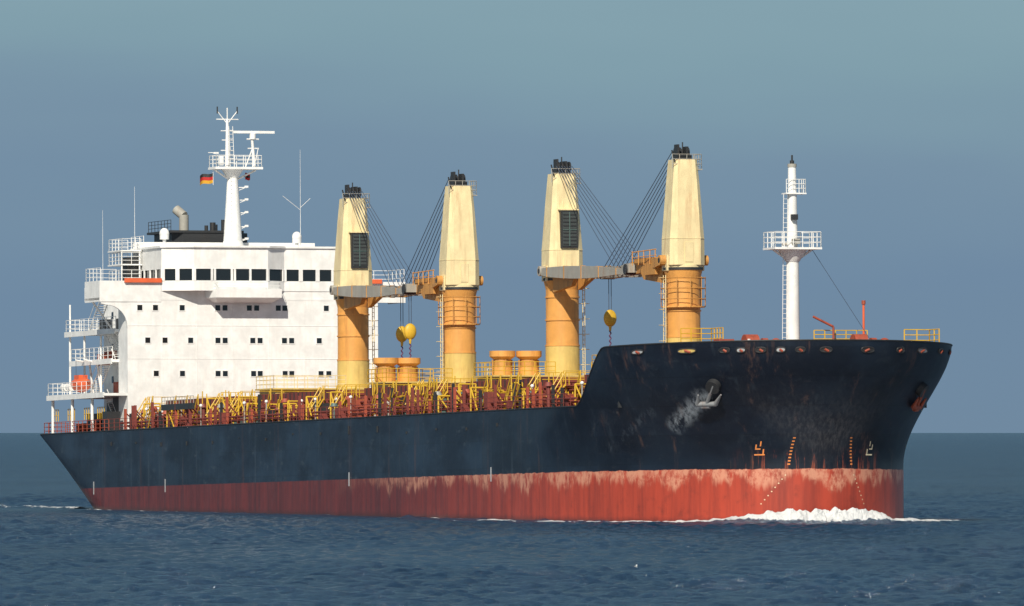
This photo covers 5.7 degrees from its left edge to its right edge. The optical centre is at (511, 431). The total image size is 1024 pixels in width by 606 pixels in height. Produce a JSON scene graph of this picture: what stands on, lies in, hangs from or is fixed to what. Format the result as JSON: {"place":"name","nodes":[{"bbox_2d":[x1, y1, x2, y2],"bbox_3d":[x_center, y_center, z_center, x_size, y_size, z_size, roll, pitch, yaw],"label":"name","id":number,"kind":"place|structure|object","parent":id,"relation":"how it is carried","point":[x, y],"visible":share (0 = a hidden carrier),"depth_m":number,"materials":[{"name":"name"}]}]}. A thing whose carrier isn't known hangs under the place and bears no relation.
{"place":"outdoors","nodes":[
{"label":"outdoors","id":0,"kind":"place"},
{"bbox_2d":[0,433,1023,605],"bbox_3d":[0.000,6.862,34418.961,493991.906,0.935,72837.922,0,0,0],"label":"sea","id":1,"kind":"structure","parent":0,"point":[70,559],"depth_m":562.20,"materials":[{"name":"blue liquid"}]},
{"bbox_2d":[40,107,952,522],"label":"bulk carrier ship","id":2,"kind":"object","parent":1,"relation":"on","point":[238,371],"visible":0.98,"depth_m":807.72,"materials":[{"name":"paint"}]},
{"bbox_2d":[0,505,994,523],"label":"bow wave","id":3,"kind":"object","parent":1,"relation":"on","point":[852,515],"visible":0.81,"depth_m":757.49,"materials":[{"name":"white liquid"}]},
{"bbox_2d":[0,0,1023,432],"label":"sky","id":4,"kind":"structure","parent":0,"point":[902,121],"materials":[{"name":"blue"}]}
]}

